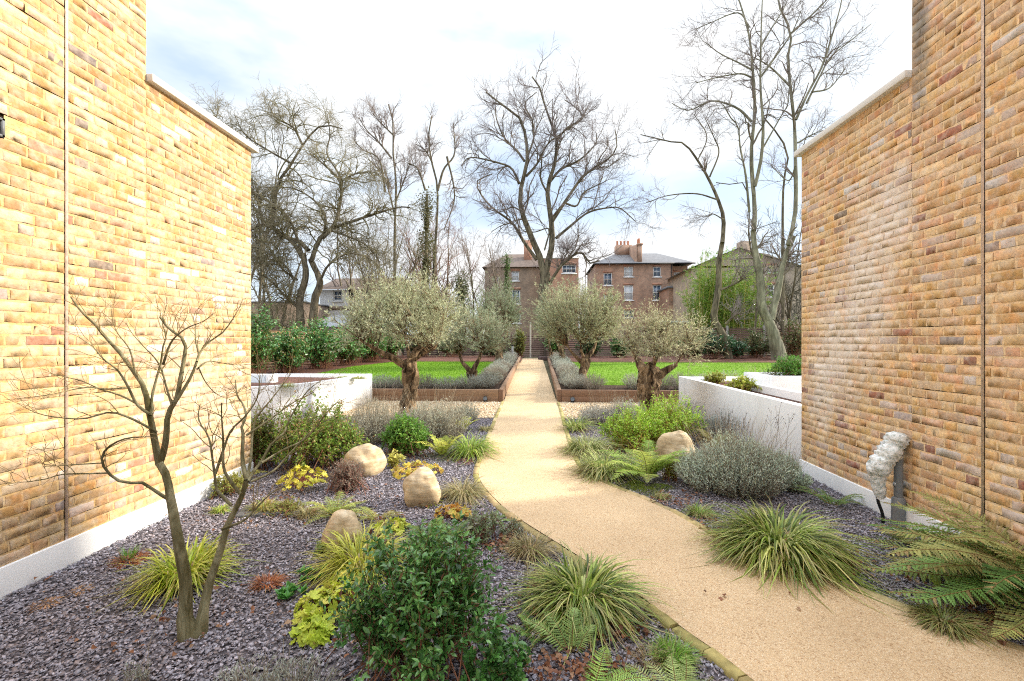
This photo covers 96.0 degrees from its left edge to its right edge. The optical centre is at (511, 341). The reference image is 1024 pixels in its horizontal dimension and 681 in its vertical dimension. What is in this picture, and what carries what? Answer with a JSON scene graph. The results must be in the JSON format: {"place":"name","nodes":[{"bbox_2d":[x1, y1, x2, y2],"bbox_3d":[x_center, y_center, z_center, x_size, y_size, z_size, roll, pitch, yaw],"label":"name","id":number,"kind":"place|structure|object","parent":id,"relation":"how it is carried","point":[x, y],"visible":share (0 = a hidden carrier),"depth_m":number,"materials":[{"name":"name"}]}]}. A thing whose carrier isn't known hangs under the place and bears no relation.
{"place":"outdoors","nodes":[
{"label":"outdoors","id":0,"kind":"place"},
{"bbox_2d":[317,362,491,383],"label":"lawn","id":1,"kind":"structure","parent":0,"point":[396,370],"depth_m":16.66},
{"bbox_2d":[146,0,913,336],"label":"sky","id":2,"kind":"structure","parent":0,"point":[419,52],"materials":[{"name":"white"}]},
{"bbox_2d":[315,361,779,384],"bbox_3d":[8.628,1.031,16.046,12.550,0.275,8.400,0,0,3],"label":"lawn","id":3,"kind":"structure","parent":0,"point":[662,364],"depth_m":16.87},
{"bbox_2d":[371,342,790,680],"bbox_3d":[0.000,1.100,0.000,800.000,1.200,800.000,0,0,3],"label":"ground","id":4,"kind":"structure","parent":0,"point":[545,364],"depth_m":17.49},
{"bbox_2d":[0,0,258,599],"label":"brick house","id":5,"kind":"structure","parent":4,"relation":"on","point":[125,175],"depth_m":3.66,"materials":[{"name":"brick"}]},
{"bbox_2d":[251,301,328,334],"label":"building","id":6,"kind":"structure","parent":4,"relation":"on","point":[321,313],"depth_m":33.07,"materials":[{"name":"brown brick"}]},
{"bbox_2d":[251,155,332,337],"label":"bare tree","id":7,"kind":"object","parent":4,"relation":"on","point":[263,280],"visible":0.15,"depth_m":32.38,"materials":[{"name":"brown plant"}]},
{"bbox_2d":[251,373,371,426],"bbox_3d":[-5.135,1.274,9.252,3.320,1.008,3.906,0,0,3],"label":"planter","id":8,"kind":"object","parent":4,"relation":"on","point":[344,385],"visible":0.37,"depth_m":9.16,"materials":[{"name":"white concrete"}]},
{"bbox_2d":[189,78,440,339],"bbox_3d":[-12.611,-7.157,28.181,16.629,18.182,6.030,0,0,3],"label":"bare tree","id":9,"kind":"object","parent":4,"relation":"on","point":[297,243],"visible":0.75,"depth_m":28.05,"materials":[{"name":"brown plant"}]},
{"bbox_2d":[252,362,385,373],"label":"border soil","id":10,"kind":"structure","parent":4,"relation":"on","point":[308,370],"depth_m":17.72,"materials":[{"name":"brown soil"}]},
{"bbox_2d":[251,296,285,373],"bbox_3d":[-8.389,-0.151,14.839,2.011,2.648,2.049,0,0,3],"label":"laurel","id":11,"kind":"object","parent":10,"relation":"on","point":[264,346],"visible":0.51,"depth_m":14.82,"materials":[{"name":"green plant"}]},
{"bbox_2d":[267,321,314,372],"bbox_3d":[-8.037,0.160,16.413,2.009,1.870,1.821,0,0,3],"label":"laurel","id":12,"kind":"object","parent":10,"relation":"on","point":[296,343],"visible":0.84,"depth_m":16.09,"materials":[{"name":"green plant"}]},
{"bbox_2d":[298,315,349,368],"bbox_3d":[-7.337,-0.029,17.788,2.073,2.101,2.139,0,0,3],"label":"laurel","id":13,"kind":"object","parent":10,"relation":"on","point":[318,356],"visible":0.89,"depth_m":17.57,"materials":[{"name":"green plant"}]},
{"bbox_2d":[328,318,370,364],"bbox_3d":[-7.002,-0.148,19.378,2.090,2.182,1.832,0,0,22],"label":"laurel","id":14,"kind":"object","parent":10,"relation":"on","point":[346,352],"visible":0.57,"depth_m":19.15,"materials":[{"name":"green plant"}]},
{"bbox_2d":[304,181,417,327],"bbox_3d":[-11.863,-6.287,38.754,10.496,14.505,5.821,0,0,-26],"label":"bare tree","id":15,"kind":"object","parent":4,"relation":"on","point":[350,282],"visible":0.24,"depth_m":37.15,"materials":[{"name":"brown plant"}]},
{"bbox_2d":[0,417,730,680],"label":"slate bed","id":16,"kind":"object","parent":4,"relation":"on","point":[224,651],"visible":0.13,"depth_m":2.87,"materials":[{"name":"gravel"}]},
{"bbox_2d":[100,543,158,570],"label":"dry tuft","id":17,"kind":"object","parent":16,"relation":"on","point":[128,555],"visible":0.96,"depth_m":3.45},
{"bbox_2d":[85,530,270,620],"bbox_3d":[-2.255,1.523,3.168,0.950,0.243,0.954,0,0,21],"label":"sedge","id":18,"kind":"object","parent":16,"relation":"on","point":[200,562],"visible":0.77,"depth_m":3.11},
{"bbox_2d":[0,275,366,642],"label":"maple tree","id":19,"kind":"object","parent":16,"relation":"on","point":[188,625],"visible":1,"depth_m":2.63,"materials":[{"name":"brown plant"}]},
{"bbox_2d":[207,471,252,501],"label":"plant","id":20,"kind":"object","parent":16,"relation":"on","point":[237,480],"visible":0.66,"depth_m":4.88,"materials":[{"name":"green plant"}]},
{"bbox_2d":[250,399,284,471],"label":"shrub","id":21,"kind":"object","parent":16,"relation":"on","point":[261,432],"visible":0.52,"depth_m":5.81,"materials":[{"name":"green plant"}]},
{"bbox_2d":[243,570,293,595],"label":"dry tuft","id":22,"kind":"object","parent":16,"relation":"on","point":[274,578],"visible":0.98,"depth_m":3.13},
{"bbox_2d":[213,639,347,680],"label":"lavender","id":23,"kind":"object","parent":16,"relation":"on","point":[283,670],"visible":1,"depth_m":2.21,"materials":[{"name":"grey plant"}]},
{"bbox_2d":[276,464,327,490],"bbox_3d":[-2.325,1.504,5.145,0.566,0.245,0.580,0,0,3],"label":"heuchera","id":24,"kind":"object","parent":16,"relation":"on","point":[297,483],"visible":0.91,"depth_m":5.06,"materials":[{"name":"yellow plant"}]},
{"bbox_2d":[288,614,337,648],"bbox_3d":[-1.113,1.603,2.586,0.264,0.123,0.251,0,0,3],"label":"heuchera","id":25,"kind":"object","parent":16,"relation":"on","point":[318,627],"visible":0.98,"depth_m":2.53,"materials":[{"name":"yellow plant"}]},
{"bbox_2d":[253,383,375,480],"bbox_3d":[-2.536,1.075,5.879,1.542,1.084,1.386,0,0,-33],"label":"shrub","id":26,"kind":"object","parent":16,"relation":"on","point":[331,440],"visible":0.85,"depth_m":5.76,"materials":[{"name":"green plant"}]},
{"bbox_2d":[291,581,363,624],"bbox_3d":[-1.121,1.571,2.805,0.437,0.180,0.403,0,0,3],"label":"heuchera","id":27,"kind":"object","parent":16,"relation":"on","point":[317,595],"visible":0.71,"depth_m":2.75,"materials":[{"name":"yellow plant"}]},
{"bbox_2d":[301,490,375,526],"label":"fern","id":28,"kind":"object","parent":16,"relation":"on","point":[332,507],"visible":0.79,"depth_m":4.37,"materials":[{"name":"green plant"}]},
{"bbox_2d":[321,509,361,549],"bbox_3d":[-1.353,1.522,3.660,0.283,0.368,0.304,0,0,-32],"label":"boulder","id":29,"kind":"object","parent":16,"relation":"on","point":[346,520],"visible":0.66,"depth_m":3.58,"materials":[{"name":"stone"}]},
{"bbox_2d":[271,517,421,609],"bbox_3d":[-1.109,1.506,3.271,1.111,0.271,1.226,0,0,-35],"label":"sedge","id":30,"kind":"object","parent":16,"relation":"on","point":[353,554],"visible":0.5,"depth_m":3.31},
{"bbox_2d":[323,458,369,496],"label":"grey bush","id":31,"kind":"object","parent":16,"relation":"on","point":[347,476],"visible":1,"depth_m":4.96,"materials":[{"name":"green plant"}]},
{"bbox_2d":[343,443,386,476],"bbox_3d":[-1.817,1.464,5.668,0.449,0.434,0.456,0,0,31],"label":"boulder","id":32,"kind":"object","parent":16,"relation":"on","point":[373,457],"visible":0.66,"depth_m":5.53,"materials":[{"name":"stone"}]},
{"bbox_2d":[350,383,410,444],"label":"lavender","id":33,"kind":"object","parent":16,"relation":"on","point":[373,425],"visible":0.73,"depth_m":7.19,"materials":[{"name":"grey plant"}]},
{"bbox_2d":[318,264,473,414],"bbox_3d":[-2.273,0.049,9.264,3.007,3.083,3.283,0,0,-27],"label":"olive tree","id":34,"kind":"object","parent":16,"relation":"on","point":[401,311],"visible":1,"depth_m":8.80,"materials":[{"name":"green plant"}]},
{"bbox_2d":[377,410,433,459],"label":"shrub","id":35,"kind":"object","parent":16,"relation":"on","point":[401,435],"visible":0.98,"depth_m":6.41,"materials":[{"name":"green plant"}]},
{"bbox_2d":[391,460,443,479],"bbox_3d":[-1.151,1.537,5.605,0.661,0.163,0.632,0,0,3],"label":"heuchera","id":36,"kind":"object","parent":16,"relation":"on","point":[409,470],"visible":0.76,"depth_m":5.57,"materials":[{"name":"yellow plant"}]},
{"bbox_2d":[319,510,518,680],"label":"viburnum","id":37,"kind":"object","parent":16,"relation":"on","point":[419,592],"visible":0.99,"depth_m":2.19,"materials":[{"name":"green plant"}]},
{"bbox_2d":[402,466,440,507],"bbox_3d":[-0.906,1.492,4.648,0.406,0.448,0.342,0,0,3],"label":"boulder","id":38,"kind":"object","parent":16,"relation":"on","point":[421,486],"visible":0.89,"depth_m":4.51,"materials":[{"name":"stone"}]},
{"bbox_2d":[401,384,471,444],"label":"lavender","id":39,"kind":"object","parent":16,"relation":"on","point":[437,422],"visible":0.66,"depth_m":7.15,"materials":[{"name":"grey plant"}]},
{"bbox_2d":[424,428,516,466],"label":"sedge","id":40,"kind":"object","parent":16,"relation":"on","point":[473,448],"visible":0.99,"depth_m":6.32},
{"bbox_2d":[439,473,501,508],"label":"sedge","id":41,"kind":"object","parent":16,"relation":"on","point":[464,490],"visible":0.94,"depth_m":4.73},
{"bbox_2d":[464,502,503,548],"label":"perennial","id":42,"kind":"object","parent":16,"relation":"on","point":[484,532],"visible":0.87,"depth_m":3.75,"materials":[{"name":"green plant"}]},
{"bbox_2d":[459,631,535,680],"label":"viburnum","id":43,"kind":"object","parent":16,"relation":"on","point":[490,669],"visible":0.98,"depth_m":2.15,"materials":[{"name":"green plant"}]},
{"bbox_2d":[0,419,1023,680],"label":"slate chippings","id":44,"kind":"object","parent":16,"relation":"on","point":[46,665],"visible":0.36,"depth_m":2.95,"materials":[{"name":"gravel"}]},
{"bbox_2d":[34,454,1023,680],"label":"fallen leaves","id":45,"kind":"object","parent":44,"relation":"on","point":[579,669],"visible":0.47,"depth_m":2.59,"materials":[{"name":"brown plant"}]},
{"bbox_2d":[332,400,692,418],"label":"gravel","id":46,"kind":"structure","parent":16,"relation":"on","point":[486,405],"depth_m":10.34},
{"bbox_2d":[496,523,568,569],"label":"sedge","id":47,"kind":"object","parent":16,"relation":"on","point":[529,541],"visible":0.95,"depth_m":3.54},
{"bbox_2d":[521,607,595,652],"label":"fern","id":48,"kind":"object","parent":16,"relation":"on","point":[578,628],"visible":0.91,"depth_m":2.48,"materials":[{"name":"green plant"}]},
{"bbox_2d":[487,536,680,674],"bbox_3d":[0.408,1.507,2.825,1.340,0.280,1.194,0,0,3],"label":"sedge","id":49,"kind":"object","parent":16,"relation":"on","point":[590,589],"visible":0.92,"depth_m":2.73,"materials":[{"name":"plant"}]},
{"bbox_2d":[583,645,651,680],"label":"fern","id":50,"kind":"object","parent":16,"relation":"on","point":[616,676],"visible":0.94,"depth_m":2.24,"materials":[{"name":"green plant"}]},
{"bbox_2d":[619,653,713,680],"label":"fern","id":51,"kind":"object","parent":16,"relation":"on","point":[683,670],"visible":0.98,"depth_m":2.22,"materials":[{"name":"green plant"}]},
{"bbox_2d":[638,628,706,677],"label":"sedge","id":52,"kind":"object","parent":16,"relation":"on","point":[676,647],"visible":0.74,"depth_m":2.40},
{"bbox_2d":[320,278,411,326],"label":"house","id":53,"kind":"structure","parent":4,"relation":"on","point":[329,292],"depth_m":36.88,"materials":[{"name":"white paint"}]},
{"bbox_2d":[343,92,427,283],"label":"bare tree","id":54,"kind":"object","parent":4,"relation":"on","point":[392,133],"visible":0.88,"depth_m":33.46,"materials":[{"name":"brown plant"}]},
{"bbox_2d":[315,200,468,324],"bbox_3d":[-7.949,-4.456,32.072,9.680,10.851,9.607,0,0,3],"label":"bare tree","id":55,"kind":"object","parent":4,"relation":"on","point":[407,259],"visible":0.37,"depth_m":30.85,"materials":[{"name":"brown plant"}]},
{"bbox_2d":[304,355,522,361],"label":"border soil","id":56,"kind":"structure","parent":4,"relation":"on","point":[430,358],"depth_m":22.00,"materials":[{"name":"brown soil"}]},
{"bbox_2d":[369,198,479,332],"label":"bare tree","id":57,"kind":"object","parent":4,"relation":"on","point":[419,264],"visible":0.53,"depth_m":33.83,"materials":[{"name":"brown plant"}]},
{"bbox_2d":[413,184,439,353],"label":"ivy clad tree","id":58,"kind":"object","parent":4,"relation":"on","point":[426,227],"visible":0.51,"depth_m":29.25,"materials":[{"name":"green plant"}]},
{"bbox_2d":[394,100,475,293],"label":"bare tree","id":59,"kind":"object","parent":4,"relation":"on","point":[431,145],"visible":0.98,"depth_m":31.31,"materials":[{"name":"brown plant"}]},
{"bbox_2d":[372,356,520,401],"bbox_3d":[-4.725,1.132,17.335,9.699,0.824,12.101,0,0,3],"label":"raised bed","id":60,"kind":"object","parent":4,"relation":"on","point":[497,392],"visible":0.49,"depth_m":11.13,"materials":[{"name":"brown wood"}]},
{"bbox_2d":[432,297,528,381],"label":"olive tree","id":61,"kind":"object","parent":60,"relation":"on","point":[486,336],"visible":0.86,"depth_m":12.50,"materials":[{"name":"green plant"}]},
{"bbox_2d":[467,273,528,360],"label":"olive tree","id":62,"kind":"object","parent":60,"relation":"on","point":[503,307],"visible":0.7,"depth_m":18.42,"materials":[{"name":"green plant"}]},
{"bbox_2d":[447,268,476,353],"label":"ivy clad tree","id":63,"kind":"object","parent":4,"relation":"on","point":[463,289],"visible":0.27,"depth_m":28.11,"materials":[{"name":"green plant"}]},
{"bbox_2d":[431,209,509,351],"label":"bare tree","id":64,"kind":"object","parent":4,"relation":"on","point":[468,260],"visible":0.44,"depth_m":37.80,"materials":[{"name":"brown plant"}]},
{"bbox_2d":[467,227,512,336],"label":"bare tree","id":65,"kind":"object","parent":4,"relation":"on","point":[493,270],"visible":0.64,"depth_m":35.54,"materials":[{"name":"brown plant"}]},
{"bbox_2d":[402,333,617,356],"bbox_3d":[-0.172,0.240,25.749,12.103,1.440,0.102,0,0,2],"label":"fence","id":66,"kind":"object","parent":4,"relation":"on","point":[538,350],"visible":0.18,"depth_m":25.68,"materials":[{"name":"wood"}]},
{"bbox_2d":[482,240,539,344],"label":"house","id":67,"kind":"structure","parent":4,"relation":"on","point":[523,274],"depth_m":50.02,"materials":[{"name":"brown brick"}]},
{"bbox_2d":[445,31,668,355],"bbox_3d":[2.546,-8.654,27.989,13.743,19.327,6.512,0,0,3],"label":"bare tree","id":68,"kind":"object","parent":4,"relation":"on","point":[544,268],"visible":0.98,"depth_m":27.72,"materials":[{"name":"brown plant"}]},
{"bbox_2d":[543,257,578,342],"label":"house","id":69,"kind":"structure","parent":4,"relation":"on","point":[563,271],"depth_m":47.78,"materials":[{"name":"orange brick"}]},
{"bbox_2d":[473,401,752,680],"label":"kerb","id":70,"kind":"structure","parent":4,"relation":"on","point":[727,666],"depth_m":2.66,"materials":[{"name":"stone"}]},
{"bbox_2d":[547,356,678,402],"bbox_3d":[7.006,1.132,16.684,11.199,0.824,12.101,0,0,3],"label":"raised bed","id":71,"kind":"object","parent":4,"relation":"on","point":[563,393],"visible":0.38,"depth_m":10.93,"materials":[{"name":"brown wood"}]},
{"bbox_2d":[525,274,576,360],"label":"olive tree","id":72,"kind":"object","parent":71,"relation":"on","point":[561,350],"visible":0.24,"depth_m":18.32,"materials":[{"name":"green plant"}]},
{"bbox_2d":[515,268,637,379],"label":"olive tree","id":73,"kind":"object","parent":71,"relation":"on","point":[593,318],"visible":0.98,"depth_m":12.16,"materials":[{"name":"green plant"}]},
{"bbox_2d":[586,238,695,342],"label":"house","id":74,"kind":"structure","parent":4,"relation":"on","point":[638,275],"depth_m":54.35,"materials":[{"name":"red brick"}]},
{"bbox_2d":[597,287,728,413],"bbox_3d":[2.999,0.202,9.239,2.544,2.724,2.432,0,0,3],"label":"olive tree","id":75,"kind":"object","parent":4,"relation":"on","point":[651,375],"visible":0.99,"depth_m":9.18,"materials":[{"name":"green plant"}]},
{"bbox_2d":[565,356,801,362],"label":"border soil","id":76,"kind":"structure","parent":4,"relation":"on","point":[675,360],"depth_m":21.48,"materials":[{"name":"brown soil"}]},
{"bbox_2d":[630,93,764,358],"bbox_3d":[8.783,-5.582,22.010,6.304,13.184,3.478,0,0,3],"label":"bare tree","id":77,"kind":"object","parent":76,"relation":"on","point":[714,309],"visible":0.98,"depth_m":21.98,"materials":[{"name":"brown plant"}]},
{"bbox_2d":[695,321,737,358],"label":"shrub","id":78,"kind":"object","parent":76,"relation":"on","point":[713,353],"visible":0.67,"depth_m":21.81,"materials":[{"name":"green plant"}]},
{"bbox_2d":[714,119,788,342],"bbox_3d":[12.317,-5.571,23.748,4.234,13.060,1.436,0,0,-12],"label":"bare tree","id":79,"kind":"object","parent":76,"relation":"on","point":[783,285],"visible":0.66,"depth_m":23.78,"materials":[{"name":"brown plant"}]},
{"bbox_2d":[736,328,769,357],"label":"shrub","id":80,"kind":"object","parent":76,"relation":"on","point":[757,346],"visible":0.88,"depth_m":22.38,"materials":[{"name":"green plant"}]},
{"bbox_2d":[659,0,893,359],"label":"bare tree","id":81,"kind":"object","parent":76,"relation":"on","point":[775,341],"visible":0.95,"depth_m":21.33,"materials":[{"name":"brown plant"}]},
{"bbox_2d":[780,314,801,357],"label":"shrub","id":82,"kind":"object","parent":76,"relation":"on","point":[793,341],"visible":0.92,"depth_m":21.94,"materials":[{"name":"green plant"}]},
{"bbox_2d":[621,325,801,356],"bbox_3d":[13.155,0.055,24.057,14.586,1.810,0.109,0,0,9],"label":"fence","id":83,"kind":"object","parent":4,"relation":"on","point":[726,329],"visible":0.12,"depth_m":24.30,"materials":[{"name":"wood"}]},
{"bbox_2d":[676,246,777,354],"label":"willow tree","id":84,"kind":"object","parent":4,"relation":"on","point":[708,289],"visible":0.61,"depth_m":26.13,"materials":[{"name":"green plant"}]},
{"bbox_2d":[661,241,801,348],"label":"house","id":85,"kind":"structure","parent":4,"relation":"on","point":[676,281],"depth_m":44.05,"materials":[{"name":"brick"}]},
{"bbox_2d":[679,376,801,464],"bbox_3d":[4.445,1.285,8.162,1.430,1.030,5.008,0,0,3],"label":"planter","id":86,"kind":"object","parent":4,"relation":"on","point":[754,402],"visible":0.34,"depth_m":7.16,"materials":[{"name":"white concrete"}]},
{"bbox_2d":[735,204,801,354],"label":"bare tree","id":87,"kind":"object","parent":4,"relation":"on","point":[790,297],"visible":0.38,"depth_m":25.55,"materials":[{"name":"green plant"}]},
{"bbox_2d":[744,372,801,391],"bbox_3d":[5.274,1.146,8.470,1.500,1.107,1.100,0,0,3],"label":"planter","id":88,"kind":"object","parent":4,"relation":"on","point":[790,382],"visible":0.21,"depth_m":7.96,"materials":[{"name":"concrete"}]},
{"bbox_2d":[762,353,801,375],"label":"shrub","id":89,"kind":"object","parent":88,"relation":"in","point":[791,366],"visible":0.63,"depth_m":8.42,"materials":[{"name":"green plant"}]},
{"bbox_2d":[556,401,1023,651],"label":"kerb","id":90,"kind":"structure","parent":4,"relation":"on","point":[1012,645],"depth_m":3.86,"materials":[{"name":"stone"}]},
{"bbox_2d":[565,418,1022,645],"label":"slate bed","id":91,"kind":"object","parent":4,"relation":"on","point":[780,496],"visible":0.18,"depth_m":4.57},
{"bbox_2d":[552,428,627,462],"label":"sedge","id":92,"kind":"object","parent":91,"relation":"on","point":[581,445],"visible":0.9,"depth_m":6.43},
{"bbox_2d":[577,381,629,424],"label":"lavender","id":93,"kind":"object","parent":91,"relation":"on","point":[597,412],"visible":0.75,"depth_m":8.52,"materials":[{"name":"grey plant"}]},
{"bbox_2d":[557,447,655,488],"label":"sedge","id":94,"kind":"object","parent":91,"relation":"on","point":[600,470],"visible":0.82,"depth_m":5.41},
{"bbox_2d":[597,401,656,456],"bbox_3d":[1.728,1.212,6.714,0.990,0.751,0.977,0,0,3],"label":"spurge","id":95,"kind":"object","parent":91,"relation":"on","point":[626,433],"visible":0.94,"depth_m":6.62,"materials":[{"name":"green plant"}]},
{"bbox_2d":[582,440,689,481],"bbox_3d":[1.424,1.408,5.393,1.232,0.389,1.101,0,0,3],"label":"fern","id":96,"kind":"object","parent":91,"relation":"on","point":[650,464],"visible":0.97,"depth_m":5.30,"materials":[{"name":"green plant"}]},
{"bbox_2d":[630,401,675,452],"bbox_3d":[2.068,1.227,6.923,0.874,0.709,0.808,0,0,3],"label":"spurge","id":97,"kind":"object","parent":91,"relation":"on","point":[653,437],"visible":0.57,"depth_m":6.78,"materials":[{"name":"green plant"}]},
{"bbox_2d":[640,390,707,446],"bbox_3d":[2.467,1.141,7.365,1.182,0.856,1.354,0,0,3],"label":"spurge","id":98,"kind":"object","parent":91,"relation":"on","point":[678,418],"visible":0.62,"depth_m":7.13,"materials":[{"name":"green plant"}]},
{"bbox_2d":[656,430,694,467],"bbox_3d":[2.143,1.434,6.014,0.508,0.557,0.451,0,0,3],"label":"boulder","id":99,"kind":"object","parent":91,"relation":"on","point":[669,442],"visible":0.46,"depth_m":5.91,"materials":[{"name":"stone"}]},
{"bbox_2d":[690,401,740,442],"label":"lavender","id":100,"kind":"object","parent":91,"relation":"on","point":[714,428],"visible":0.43,"depth_m":7.16,"materials":[{"name":"grey plant"}]},
{"bbox_2d":[668,411,798,500],"bbox_3d":[2.405,1.199,5.085,1.283,0.860,1.314,0,0,3],"label":"lavender","id":101,"kind":"object","parent":91,"relation":"on","point":[735,469],"visible":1,"depth_m":4.80,"materials":[{"name":"grey plant"}]},
{"bbox_2d":[756,435,815,492],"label":"lavender","id":102,"kind":"object","parent":91,"relation":"on","point":[806,481],"visible":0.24,"depth_m":4.95,"materials":[{"name":"grey plant"}]},
{"bbox_2d":[678,497,921,615],"bbox_3d":[2.081,1.454,3.502,1.717,0.362,1.736,0,0,-32],"label":"sedge","id":103,"kind":"object","parent":91,"relation":"on","point":[772,541],"visible":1,"depth_m":3.28,"materials":[{"name":"plant"}]},
{"bbox_2d":[866,431,909,523],"bbox_3d":[3.336,1.229,4.089,0.320,0.877,0.211,0,0,3],"label":"wrapped outdoor tap","id":104,"kind":"object","parent":91,"relation":"on","point":[886,456],"visible":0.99,"depth_m":4.05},
{"bbox_2d":[891,448,905,527],"bbox_3d":[3.429,1.273,4.086,0.107,0.826,0.103,0,0,3],"label":"riser pipe","id":105,"kind":"object","parent":91,"relation":"on","point":[897,513],"visible":0.59,"depth_m":4.06,"materials":[{"name":"grey plastic"}]},
{"bbox_2d":[846,489,1023,640],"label":"fern","id":106,"kind":"object","parent":91,"relation":"on","point":[977,558],"visible":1,"depth_m":2.87,"materials":[{"name":"green plant"}]},
{"bbox_2d":[893,596,1011,653],"bbox_3d":[2.516,1.591,2.661,0.648,0.113,0.582,0,0,3],"label":"sedge","id":107,"kind":"object","parent":91,"relation":"on","point":[948,614],"visible":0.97,"depth_m":2.62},
{"bbox_2d":[927,586,1023,645],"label":"fern","id":108,"kind":"object","parent":91,"relation":"on","point":[985,615],"visible":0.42,"depth_m":2.66,"materials":[{"name":"green plant"}]},
{"bbox_2d":[794,0,1023,578],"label":"brick house","id":109,"kind":"structure","parent":4,"relation":"on","point":[912,258],"depth_m":3.83,"materials":[{"name":"brick"}]},
{"bbox_2d":[479,358,1023,680],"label":"path","id":110,"kind":"structure","parent":0,"point":[747,627],"depth_m":3.02,"materials":[{"name":"gravel"}]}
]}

